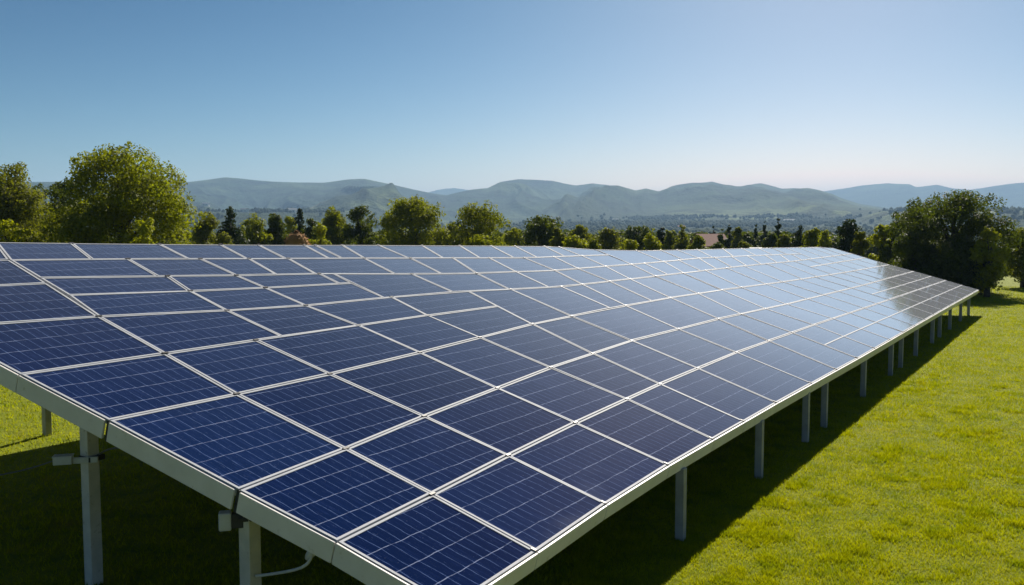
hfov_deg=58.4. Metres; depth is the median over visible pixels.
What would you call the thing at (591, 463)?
solar panel
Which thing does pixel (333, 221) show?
leafy tree
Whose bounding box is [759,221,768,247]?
conifer tree
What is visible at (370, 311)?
solar panel
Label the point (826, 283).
solar panel
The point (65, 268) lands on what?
solar panel
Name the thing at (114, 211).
leafy tree
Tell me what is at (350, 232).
leafy tree
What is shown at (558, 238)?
bush
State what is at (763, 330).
solar panel
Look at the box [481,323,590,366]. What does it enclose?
solar panel
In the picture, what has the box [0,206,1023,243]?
distant woods
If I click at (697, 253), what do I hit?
solar panel
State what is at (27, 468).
cable
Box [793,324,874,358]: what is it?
solar panel
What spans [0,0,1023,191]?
sky
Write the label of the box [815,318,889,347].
solar panel
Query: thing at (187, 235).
leafy tree
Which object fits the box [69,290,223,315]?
solar panel
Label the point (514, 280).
solar panel
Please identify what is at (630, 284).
solar panel
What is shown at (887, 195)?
mountains
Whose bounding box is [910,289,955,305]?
solar panel
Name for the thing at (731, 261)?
solar panel
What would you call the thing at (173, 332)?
solar panel
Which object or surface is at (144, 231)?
bush
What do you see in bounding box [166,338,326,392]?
solar panel
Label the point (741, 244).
bush
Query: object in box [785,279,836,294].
solar panel
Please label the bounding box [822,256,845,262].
solar panel
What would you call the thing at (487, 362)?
solar panel
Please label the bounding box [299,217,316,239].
leafy tree
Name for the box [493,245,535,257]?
solar panel
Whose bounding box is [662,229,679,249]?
leafy tree
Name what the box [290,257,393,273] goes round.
solar panel
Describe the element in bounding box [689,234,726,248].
red roofed house
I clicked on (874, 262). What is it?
solar panel
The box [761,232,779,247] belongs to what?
leafy tree
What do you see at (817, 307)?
solar panel
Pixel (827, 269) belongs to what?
solar panel
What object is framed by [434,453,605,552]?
solar panel
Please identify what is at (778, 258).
solar panel
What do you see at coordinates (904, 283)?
solar panel
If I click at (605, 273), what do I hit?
solar panel
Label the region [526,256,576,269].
solar panel
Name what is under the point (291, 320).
solar panel
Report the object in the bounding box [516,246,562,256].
solar panel
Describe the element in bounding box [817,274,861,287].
solar panel
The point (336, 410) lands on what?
solar panel
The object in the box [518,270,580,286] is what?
solar panel
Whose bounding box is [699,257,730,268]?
solar panel
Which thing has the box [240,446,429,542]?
solar panel
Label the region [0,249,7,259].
solar panel
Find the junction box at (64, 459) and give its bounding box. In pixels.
[52,453,104,465]
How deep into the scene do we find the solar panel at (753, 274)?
26.14 m
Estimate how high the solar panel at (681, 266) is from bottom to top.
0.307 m
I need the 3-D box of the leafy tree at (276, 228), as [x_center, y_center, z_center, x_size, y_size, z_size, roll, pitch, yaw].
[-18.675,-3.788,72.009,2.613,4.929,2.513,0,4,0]
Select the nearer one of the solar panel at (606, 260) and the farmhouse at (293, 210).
the solar panel at (606, 260)
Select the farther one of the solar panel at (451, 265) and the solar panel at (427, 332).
the solar panel at (451, 265)
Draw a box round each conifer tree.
[214,206,250,244]
[292,208,305,233]
[722,224,733,248]
[753,224,759,246]
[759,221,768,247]
[774,218,781,237]
[790,225,806,246]
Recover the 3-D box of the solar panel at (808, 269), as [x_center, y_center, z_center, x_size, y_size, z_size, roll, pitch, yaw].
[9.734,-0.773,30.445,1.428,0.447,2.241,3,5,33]
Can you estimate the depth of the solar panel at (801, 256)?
33.78 m
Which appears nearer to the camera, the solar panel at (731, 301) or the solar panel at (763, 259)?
the solar panel at (731, 301)
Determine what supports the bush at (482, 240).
on the ground at (112, 495)
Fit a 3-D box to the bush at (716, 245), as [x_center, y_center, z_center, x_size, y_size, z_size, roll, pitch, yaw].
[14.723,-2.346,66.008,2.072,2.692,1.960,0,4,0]
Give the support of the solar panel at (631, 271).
attached to the mounting rack
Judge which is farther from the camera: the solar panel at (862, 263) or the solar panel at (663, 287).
the solar panel at (862, 263)
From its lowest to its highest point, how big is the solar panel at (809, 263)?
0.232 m
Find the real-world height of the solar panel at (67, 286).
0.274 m
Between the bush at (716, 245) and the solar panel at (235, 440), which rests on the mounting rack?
the solar panel at (235, 440)
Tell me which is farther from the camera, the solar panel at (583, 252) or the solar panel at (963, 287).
the solar panel at (963, 287)
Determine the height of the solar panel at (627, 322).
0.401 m
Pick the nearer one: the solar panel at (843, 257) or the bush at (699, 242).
the solar panel at (843, 257)
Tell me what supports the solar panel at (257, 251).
attached to the mounting rack
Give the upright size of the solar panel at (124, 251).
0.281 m
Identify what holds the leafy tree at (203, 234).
on the ground at (112, 495)
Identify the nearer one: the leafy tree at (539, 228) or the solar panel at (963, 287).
the solar panel at (963, 287)
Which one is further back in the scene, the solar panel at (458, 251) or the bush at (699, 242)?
the bush at (699, 242)
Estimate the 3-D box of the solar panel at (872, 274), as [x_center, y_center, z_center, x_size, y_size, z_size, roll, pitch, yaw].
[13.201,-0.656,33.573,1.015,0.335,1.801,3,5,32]
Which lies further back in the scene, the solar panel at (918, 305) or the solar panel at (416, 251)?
the solar panel at (918, 305)
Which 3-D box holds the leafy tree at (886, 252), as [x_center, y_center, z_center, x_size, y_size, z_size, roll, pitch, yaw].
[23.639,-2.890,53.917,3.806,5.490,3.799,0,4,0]
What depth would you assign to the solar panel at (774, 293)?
23.65 m
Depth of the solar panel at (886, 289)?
30.20 m
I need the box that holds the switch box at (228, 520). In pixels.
[218,510,250,531]
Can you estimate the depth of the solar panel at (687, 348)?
15.51 m
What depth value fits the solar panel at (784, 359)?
16.33 m
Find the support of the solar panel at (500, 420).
attached to the mounting rack
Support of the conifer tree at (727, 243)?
on the ground at (112, 495)
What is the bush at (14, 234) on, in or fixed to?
on the ground at (112, 495)
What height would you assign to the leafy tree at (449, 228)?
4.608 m
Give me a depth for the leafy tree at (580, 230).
87.43 m
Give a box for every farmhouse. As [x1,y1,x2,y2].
[240,208,249,211]
[286,208,296,212]
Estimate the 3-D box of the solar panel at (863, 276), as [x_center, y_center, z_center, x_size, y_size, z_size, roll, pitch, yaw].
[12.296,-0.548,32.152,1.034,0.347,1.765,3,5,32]
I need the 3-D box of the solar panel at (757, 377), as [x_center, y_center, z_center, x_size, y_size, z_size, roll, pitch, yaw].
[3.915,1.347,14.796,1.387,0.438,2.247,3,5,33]
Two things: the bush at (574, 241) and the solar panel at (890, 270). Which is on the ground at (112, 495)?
the bush at (574, 241)
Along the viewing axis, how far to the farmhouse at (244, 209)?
1670.83 m
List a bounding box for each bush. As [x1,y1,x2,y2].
[0,218,42,242]
[129,217,154,243]
[209,231,234,244]
[308,223,331,244]
[469,234,492,245]
[549,228,564,246]
[561,235,588,248]
[583,239,601,249]
[618,239,638,249]
[686,234,708,249]
[709,241,726,248]
[738,241,751,247]
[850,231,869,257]
[887,222,953,281]
[921,231,997,294]
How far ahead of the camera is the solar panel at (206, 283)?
12.72 m
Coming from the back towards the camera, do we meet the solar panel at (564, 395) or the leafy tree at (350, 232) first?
the leafy tree at (350, 232)
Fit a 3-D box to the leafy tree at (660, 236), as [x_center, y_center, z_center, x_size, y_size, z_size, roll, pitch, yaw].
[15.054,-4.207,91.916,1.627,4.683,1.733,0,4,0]
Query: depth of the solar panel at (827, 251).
38.08 m
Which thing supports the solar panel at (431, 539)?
attached to the mounting rack
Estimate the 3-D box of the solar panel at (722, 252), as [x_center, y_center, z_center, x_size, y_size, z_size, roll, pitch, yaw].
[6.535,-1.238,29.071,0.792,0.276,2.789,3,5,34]
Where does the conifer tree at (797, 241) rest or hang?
on the ground at (112, 495)
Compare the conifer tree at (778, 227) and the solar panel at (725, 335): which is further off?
the conifer tree at (778, 227)
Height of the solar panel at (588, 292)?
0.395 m
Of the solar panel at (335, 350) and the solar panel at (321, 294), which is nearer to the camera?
the solar panel at (335, 350)
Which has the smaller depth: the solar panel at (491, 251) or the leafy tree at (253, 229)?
the solar panel at (491, 251)
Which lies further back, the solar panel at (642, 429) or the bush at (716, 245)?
the bush at (716, 245)
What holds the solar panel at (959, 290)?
attached to the mounting rack
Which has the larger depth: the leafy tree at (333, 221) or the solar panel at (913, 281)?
the leafy tree at (333, 221)
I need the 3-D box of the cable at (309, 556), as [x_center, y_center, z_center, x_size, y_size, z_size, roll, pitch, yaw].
[-1.813,2.118,7.329,0.649,0.458,0.151,1,5,18]
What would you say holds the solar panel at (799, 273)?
attached to the mounting rack
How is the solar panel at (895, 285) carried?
attached to the mounting rack
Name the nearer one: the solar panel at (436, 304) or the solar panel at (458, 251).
the solar panel at (436, 304)
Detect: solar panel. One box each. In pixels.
[0,242,90,260]
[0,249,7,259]
[0,260,44,284]
[0,283,94,322]
[0,315,161,374]
[11,258,155,278]
[21,351,232,423]
[41,275,186,297]
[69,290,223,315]
[73,243,187,258]
[100,309,280,352]
[110,392,342,492]
[129,258,233,275]
[160,244,246,258]
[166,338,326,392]
[168,274,262,290]
[191,286,302,309]
[202,258,275,274]
[222,244,282,258]
[229,304,355,335]
[238,372,421,446]
[239,273,338,287]
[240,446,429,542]
[251,258,314,274]
[257,324,417,372]
[260,244,326,258]
[267,283,383,304]
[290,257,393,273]
[305,244,340,257]
[308,296,425,324]
[316,244,361,257]
[321,274,350,283]
[331,351,495,414]
[335,273,451,297]
[338,491,536,584]
[343,244,406,257]
[347,414,506,492]
[360,314,477,351]
[365,257,440,273]
[379,245,441,257]
[392,291,495,314]
[411,257,474,273]
[413,272,507,291]
[422,336,548,386]
[424,245,479,257]
[426,386,573,454]
[430,306,530,336]
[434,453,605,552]
[454,257,514,272]
[461,245,513,257]
[469,288,570,323]
[477,271,547,288]
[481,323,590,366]
[490,257,553,271]
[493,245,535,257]
[499,366,624,421]
[510,421,668,504]
[512,286,609,315]
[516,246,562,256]
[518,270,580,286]
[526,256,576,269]
[533,315,629,352]
[545,246,580,255]
[552,352,658,397]
[556,255,603,267]
[556,268,607,283]
[561,247,607,255]
[564,283,624,308]
[572,305,676,339]
[577,398,712,465]
[579,266,628,280]
[583,280,650,304]
[584,255,629,265]
[594,340,696,382]
[596,249,662,263]
[607,264,653,278]
[610,278,668,300]
[627,297,716,328]
[628,383,743,439]
[632,263,667,275]
[632,275,696,296]
[633,328,734,367]
[637,250,682,260]
[645,261,681,274]
[656,272,720,292]
[661,249,696,259]
[662,367,776,421]
[665,259,699,272]
[672,293,739,317]
[679,249,712,257]
[679,258,715,270]
[679,318,766,351]
[684,270,740,289]
[698,248,731,257]
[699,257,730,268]
[699,289,763,312]
[699,351,811,402]
[706,267,764,286]
[715,256,745,266]
[719,313,790,340]
[724,248,753,255]
[724,287,784,307]
[728,265,781,283]
[732,255,760,265]
[738,340,836,383]
[742,248,771,254]
[742,283,805,303]
[742,308,812,331]
[746,263,801,281]
[749,255,776,263]
[759,247,784,254]
[766,254,789,262]
[766,303,831,323]
[768,262,817,278]
[768,281,821,298]
[770,332,857,369]
[773,248,800,253]
[781,254,800,261]
[782,261,830,276]
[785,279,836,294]
[788,247,821,258]
[789,298,847,317]
[792,254,811,259]
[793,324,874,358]
[795,259,822,266]
[799,247,832,256]
[801,276,849,290]
[808,257,834,263]
[809,294,862,312]
[811,247,841,255]
[812,264,844,273]
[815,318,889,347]
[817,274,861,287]
[821,247,851,254]
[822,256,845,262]
[824,262,856,271]
[825,291,876,307]
[831,272,872,284]
[833,255,854,260]
[834,312,902,339]
[837,261,867,269]
[839,287,887,302]
[844,254,864,258]
[844,271,881,281]
[848,259,877,267]
[851,307,914,331]
[853,285,898,298]
[854,269,890,279]
[857,258,887,265]
[865,267,897,276]
[865,282,908,295]
[866,303,924,325]
[873,266,905,274]
[875,279,916,291]
[878,299,933,319]
[883,265,912,272]
[884,277,924,289]
[890,295,941,314]
[893,275,931,286]
[901,273,938,283]
[901,292,949,309]
[908,271,945,281]
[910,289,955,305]
[919,287,962,301]
[927,284,967,297]
[934,282,973,295]
[940,281,977,291]
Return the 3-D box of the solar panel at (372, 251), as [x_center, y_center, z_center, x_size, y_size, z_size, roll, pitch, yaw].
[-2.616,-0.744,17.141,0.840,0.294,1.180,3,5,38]
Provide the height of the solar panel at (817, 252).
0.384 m
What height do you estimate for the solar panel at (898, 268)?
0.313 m
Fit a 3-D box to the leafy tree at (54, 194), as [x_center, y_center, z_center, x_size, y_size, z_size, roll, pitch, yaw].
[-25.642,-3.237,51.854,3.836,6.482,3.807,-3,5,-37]
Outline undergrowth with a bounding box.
[187,229,900,260]
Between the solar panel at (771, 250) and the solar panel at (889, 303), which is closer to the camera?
the solar panel at (889, 303)
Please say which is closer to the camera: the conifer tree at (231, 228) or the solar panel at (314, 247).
the solar panel at (314, 247)
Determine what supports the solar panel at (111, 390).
attached to the mounting rack
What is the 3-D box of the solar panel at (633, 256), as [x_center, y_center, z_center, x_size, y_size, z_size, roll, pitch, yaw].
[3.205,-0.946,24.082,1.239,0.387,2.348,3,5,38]
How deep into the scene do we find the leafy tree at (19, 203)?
44.84 m
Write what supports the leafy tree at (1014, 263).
on the ground at (112, 495)
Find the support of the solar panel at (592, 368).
attached to the mounting rack
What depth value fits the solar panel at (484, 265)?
18.33 m
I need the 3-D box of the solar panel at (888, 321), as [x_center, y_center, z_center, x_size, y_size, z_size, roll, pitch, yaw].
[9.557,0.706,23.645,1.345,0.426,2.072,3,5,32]
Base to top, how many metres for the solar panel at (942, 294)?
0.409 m
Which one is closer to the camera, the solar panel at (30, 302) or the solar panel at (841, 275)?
the solar panel at (30, 302)
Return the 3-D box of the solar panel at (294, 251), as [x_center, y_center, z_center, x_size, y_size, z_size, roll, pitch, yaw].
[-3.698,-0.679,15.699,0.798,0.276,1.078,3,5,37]
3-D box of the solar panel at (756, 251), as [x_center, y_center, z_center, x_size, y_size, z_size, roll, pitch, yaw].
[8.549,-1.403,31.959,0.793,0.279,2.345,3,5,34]
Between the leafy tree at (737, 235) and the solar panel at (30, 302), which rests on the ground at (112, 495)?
the leafy tree at (737, 235)
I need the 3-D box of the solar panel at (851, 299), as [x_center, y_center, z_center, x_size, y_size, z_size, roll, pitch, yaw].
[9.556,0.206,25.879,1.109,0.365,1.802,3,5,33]
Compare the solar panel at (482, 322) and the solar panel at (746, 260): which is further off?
the solar panel at (746, 260)
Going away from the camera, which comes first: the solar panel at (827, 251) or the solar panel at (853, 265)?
the solar panel at (853, 265)
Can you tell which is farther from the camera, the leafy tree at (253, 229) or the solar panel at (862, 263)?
the leafy tree at (253, 229)
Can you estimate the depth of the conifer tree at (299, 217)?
79.72 m
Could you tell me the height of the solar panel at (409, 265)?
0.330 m
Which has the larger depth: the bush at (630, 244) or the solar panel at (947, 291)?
the bush at (630, 244)
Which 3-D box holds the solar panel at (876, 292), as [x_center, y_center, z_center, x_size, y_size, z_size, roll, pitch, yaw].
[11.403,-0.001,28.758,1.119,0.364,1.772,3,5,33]
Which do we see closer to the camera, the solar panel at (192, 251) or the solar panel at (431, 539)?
the solar panel at (431, 539)
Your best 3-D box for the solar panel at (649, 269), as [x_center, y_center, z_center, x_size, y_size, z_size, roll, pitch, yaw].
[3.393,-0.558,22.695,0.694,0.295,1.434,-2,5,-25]
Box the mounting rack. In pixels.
[0,246,978,584]
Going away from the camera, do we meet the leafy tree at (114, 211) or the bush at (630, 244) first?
the leafy tree at (114, 211)
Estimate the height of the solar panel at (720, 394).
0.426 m
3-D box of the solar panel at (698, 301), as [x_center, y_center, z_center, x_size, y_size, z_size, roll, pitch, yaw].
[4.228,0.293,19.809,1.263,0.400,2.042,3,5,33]
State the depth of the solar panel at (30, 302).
10.30 m
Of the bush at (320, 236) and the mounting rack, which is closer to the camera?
the mounting rack
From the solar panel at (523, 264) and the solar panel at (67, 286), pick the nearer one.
the solar panel at (67, 286)
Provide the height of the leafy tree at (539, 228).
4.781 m
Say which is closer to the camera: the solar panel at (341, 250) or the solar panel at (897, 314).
the solar panel at (341, 250)
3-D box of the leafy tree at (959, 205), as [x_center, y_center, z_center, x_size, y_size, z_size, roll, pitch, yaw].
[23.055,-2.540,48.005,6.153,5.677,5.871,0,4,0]
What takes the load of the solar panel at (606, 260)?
attached to the mounting rack
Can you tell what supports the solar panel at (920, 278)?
attached to the mounting rack
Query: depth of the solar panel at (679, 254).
26.63 m
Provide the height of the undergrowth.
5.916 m
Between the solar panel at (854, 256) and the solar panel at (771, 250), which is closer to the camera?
the solar panel at (771, 250)
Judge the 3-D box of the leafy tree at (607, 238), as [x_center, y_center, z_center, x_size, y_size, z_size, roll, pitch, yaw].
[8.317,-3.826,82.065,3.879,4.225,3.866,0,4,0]
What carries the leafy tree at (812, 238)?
on the ground at (112, 495)
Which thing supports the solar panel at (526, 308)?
attached to the mounting rack
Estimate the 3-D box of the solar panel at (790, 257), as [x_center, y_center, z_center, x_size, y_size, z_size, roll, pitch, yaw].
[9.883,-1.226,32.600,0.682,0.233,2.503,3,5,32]
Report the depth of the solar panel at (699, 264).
25.53 m
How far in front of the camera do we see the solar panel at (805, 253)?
35.48 m
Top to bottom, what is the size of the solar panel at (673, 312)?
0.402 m
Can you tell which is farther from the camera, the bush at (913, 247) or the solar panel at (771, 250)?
the bush at (913, 247)
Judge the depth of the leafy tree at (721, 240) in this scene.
111.39 m
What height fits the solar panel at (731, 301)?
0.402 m
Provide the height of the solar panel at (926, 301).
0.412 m
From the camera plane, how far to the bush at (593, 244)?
59.69 m
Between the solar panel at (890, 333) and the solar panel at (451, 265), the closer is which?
the solar panel at (451, 265)
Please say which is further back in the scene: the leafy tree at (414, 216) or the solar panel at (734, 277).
the leafy tree at (414, 216)
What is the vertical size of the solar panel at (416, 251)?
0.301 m
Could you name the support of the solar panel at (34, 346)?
attached to the mounting rack
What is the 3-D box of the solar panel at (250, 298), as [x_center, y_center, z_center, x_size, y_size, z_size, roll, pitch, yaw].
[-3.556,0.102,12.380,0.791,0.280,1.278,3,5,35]
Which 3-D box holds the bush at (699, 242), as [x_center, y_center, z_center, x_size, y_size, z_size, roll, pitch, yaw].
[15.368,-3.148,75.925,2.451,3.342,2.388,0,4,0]
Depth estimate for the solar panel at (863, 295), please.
27.30 m
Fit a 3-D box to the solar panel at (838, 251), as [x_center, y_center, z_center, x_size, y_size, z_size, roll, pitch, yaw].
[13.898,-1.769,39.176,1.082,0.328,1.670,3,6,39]
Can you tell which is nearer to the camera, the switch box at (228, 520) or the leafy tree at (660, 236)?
the switch box at (228, 520)
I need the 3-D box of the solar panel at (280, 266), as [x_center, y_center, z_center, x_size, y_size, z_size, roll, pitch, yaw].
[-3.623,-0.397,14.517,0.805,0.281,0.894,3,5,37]
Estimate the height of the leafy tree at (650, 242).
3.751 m
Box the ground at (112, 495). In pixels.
[0,249,1023,584]
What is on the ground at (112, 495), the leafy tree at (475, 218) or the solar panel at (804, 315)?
the leafy tree at (475, 218)
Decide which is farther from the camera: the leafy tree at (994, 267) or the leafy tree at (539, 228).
the leafy tree at (539, 228)
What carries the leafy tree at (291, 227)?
on the ground at (112, 495)
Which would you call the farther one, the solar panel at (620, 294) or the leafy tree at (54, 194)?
the leafy tree at (54, 194)
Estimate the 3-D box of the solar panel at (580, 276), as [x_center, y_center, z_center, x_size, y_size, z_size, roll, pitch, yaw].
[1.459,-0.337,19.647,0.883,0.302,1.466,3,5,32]
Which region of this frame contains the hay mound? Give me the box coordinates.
[283,230,310,244]
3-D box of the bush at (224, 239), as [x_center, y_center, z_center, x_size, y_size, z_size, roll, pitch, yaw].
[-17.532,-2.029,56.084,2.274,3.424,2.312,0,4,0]
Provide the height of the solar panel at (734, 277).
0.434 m
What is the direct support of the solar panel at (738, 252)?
attached to the mounting rack
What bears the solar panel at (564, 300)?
attached to the mounting rack
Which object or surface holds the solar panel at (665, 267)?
attached to the mounting rack
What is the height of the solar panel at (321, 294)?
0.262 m
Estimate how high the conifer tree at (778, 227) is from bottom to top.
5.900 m
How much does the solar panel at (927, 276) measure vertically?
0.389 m
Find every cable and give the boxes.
[0,460,52,474]
[97,447,118,454]
[255,551,314,577]
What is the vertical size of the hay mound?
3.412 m
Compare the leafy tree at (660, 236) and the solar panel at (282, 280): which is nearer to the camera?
the solar panel at (282, 280)
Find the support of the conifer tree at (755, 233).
on the ground at (112, 495)
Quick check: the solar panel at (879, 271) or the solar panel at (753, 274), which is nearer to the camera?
the solar panel at (753, 274)
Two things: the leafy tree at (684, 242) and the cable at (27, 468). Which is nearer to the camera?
the cable at (27, 468)
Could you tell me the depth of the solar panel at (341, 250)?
16.51 m
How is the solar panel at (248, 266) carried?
attached to the mounting rack
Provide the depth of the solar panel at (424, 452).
8.79 m
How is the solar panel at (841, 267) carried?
attached to the mounting rack
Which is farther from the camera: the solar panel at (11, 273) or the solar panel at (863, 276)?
the solar panel at (863, 276)
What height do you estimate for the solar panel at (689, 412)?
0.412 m
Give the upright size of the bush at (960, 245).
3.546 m
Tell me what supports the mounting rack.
on the ground at (112, 495)
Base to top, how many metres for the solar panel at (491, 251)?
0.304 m
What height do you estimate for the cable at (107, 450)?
0.355 m
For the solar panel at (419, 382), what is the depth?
10.66 m
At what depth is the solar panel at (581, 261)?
21.39 m
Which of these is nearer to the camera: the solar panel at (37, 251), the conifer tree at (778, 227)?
the solar panel at (37, 251)
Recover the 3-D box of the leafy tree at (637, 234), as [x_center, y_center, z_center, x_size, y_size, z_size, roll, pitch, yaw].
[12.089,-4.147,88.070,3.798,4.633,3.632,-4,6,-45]
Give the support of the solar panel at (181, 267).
attached to the mounting rack
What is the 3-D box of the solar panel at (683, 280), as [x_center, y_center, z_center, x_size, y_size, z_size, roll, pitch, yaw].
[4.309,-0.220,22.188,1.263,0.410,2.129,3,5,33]
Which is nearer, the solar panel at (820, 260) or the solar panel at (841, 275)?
the solar panel at (841, 275)
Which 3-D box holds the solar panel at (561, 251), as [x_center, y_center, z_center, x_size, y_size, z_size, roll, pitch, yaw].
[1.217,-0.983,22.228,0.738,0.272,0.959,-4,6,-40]
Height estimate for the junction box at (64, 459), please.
0.091 m
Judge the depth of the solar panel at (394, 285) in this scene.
15.04 m
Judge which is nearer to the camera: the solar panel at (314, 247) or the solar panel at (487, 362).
the solar panel at (487, 362)
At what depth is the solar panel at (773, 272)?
27.61 m
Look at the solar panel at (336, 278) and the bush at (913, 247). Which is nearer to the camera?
the solar panel at (336, 278)
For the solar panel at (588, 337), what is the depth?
14.78 m
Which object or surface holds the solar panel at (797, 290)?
attached to the mounting rack
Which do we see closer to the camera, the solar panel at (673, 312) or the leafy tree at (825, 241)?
the solar panel at (673, 312)
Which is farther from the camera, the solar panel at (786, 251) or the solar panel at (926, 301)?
the solar panel at (786, 251)
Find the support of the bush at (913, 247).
on the ground at (112, 495)
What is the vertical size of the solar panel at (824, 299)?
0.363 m
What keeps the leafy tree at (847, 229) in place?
on the ground at (112, 495)
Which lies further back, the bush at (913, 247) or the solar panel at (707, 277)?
the bush at (913, 247)
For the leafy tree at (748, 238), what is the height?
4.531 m
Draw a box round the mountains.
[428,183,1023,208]
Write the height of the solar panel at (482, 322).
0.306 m
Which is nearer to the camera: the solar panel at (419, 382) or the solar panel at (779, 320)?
the solar panel at (419, 382)
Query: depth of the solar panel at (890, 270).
36.46 m
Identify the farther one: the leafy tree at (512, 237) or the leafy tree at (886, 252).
the leafy tree at (512, 237)
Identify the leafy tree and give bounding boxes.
[0,161,67,242]
[31,178,89,235]
[38,141,206,243]
[162,204,192,243]
[191,211,219,244]
[238,213,273,244]
[262,213,288,244]
[282,216,296,244]
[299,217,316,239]
[308,205,347,244]
[337,205,388,244]
[376,194,451,245]
[439,223,464,245]
[448,200,511,245]
[502,227,525,245]
[517,214,565,245]
[568,224,591,243]
[587,226,625,249]
[621,225,656,249]
[642,228,661,249]
[655,227,666,249]
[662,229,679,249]
[671,224,689,249]
[717,229,724,246]
[730,227,743,248]
[742,233,758,246]
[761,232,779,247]
[773,234,793,247]
[799,227,821,246]
[817,230,832,247]
[830,219,866,256]
[867,224,892,263]
[878,196,942,265]
[890,189,1023,293]
[968,226,1011,296]
[1002,227,1023,286]
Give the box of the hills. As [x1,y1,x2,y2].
[21,177,1023,242]
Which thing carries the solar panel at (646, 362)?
attached to the mounting rack
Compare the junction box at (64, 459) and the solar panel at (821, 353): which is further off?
the solar panel at (821, 353)
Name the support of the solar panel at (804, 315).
attached to the mounting rack
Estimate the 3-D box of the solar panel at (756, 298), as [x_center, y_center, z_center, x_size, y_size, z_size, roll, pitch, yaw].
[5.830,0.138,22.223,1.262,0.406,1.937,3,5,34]
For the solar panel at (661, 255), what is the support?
attached to the mounting rack
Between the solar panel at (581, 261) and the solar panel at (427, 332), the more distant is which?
the solar panel at (581, 261)
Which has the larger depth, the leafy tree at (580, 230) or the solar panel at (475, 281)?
the leafy tree at (580, 230)
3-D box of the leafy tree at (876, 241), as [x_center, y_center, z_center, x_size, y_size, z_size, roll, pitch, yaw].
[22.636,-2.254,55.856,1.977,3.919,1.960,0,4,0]
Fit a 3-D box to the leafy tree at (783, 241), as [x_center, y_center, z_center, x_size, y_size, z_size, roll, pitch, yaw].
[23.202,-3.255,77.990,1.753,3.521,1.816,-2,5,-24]

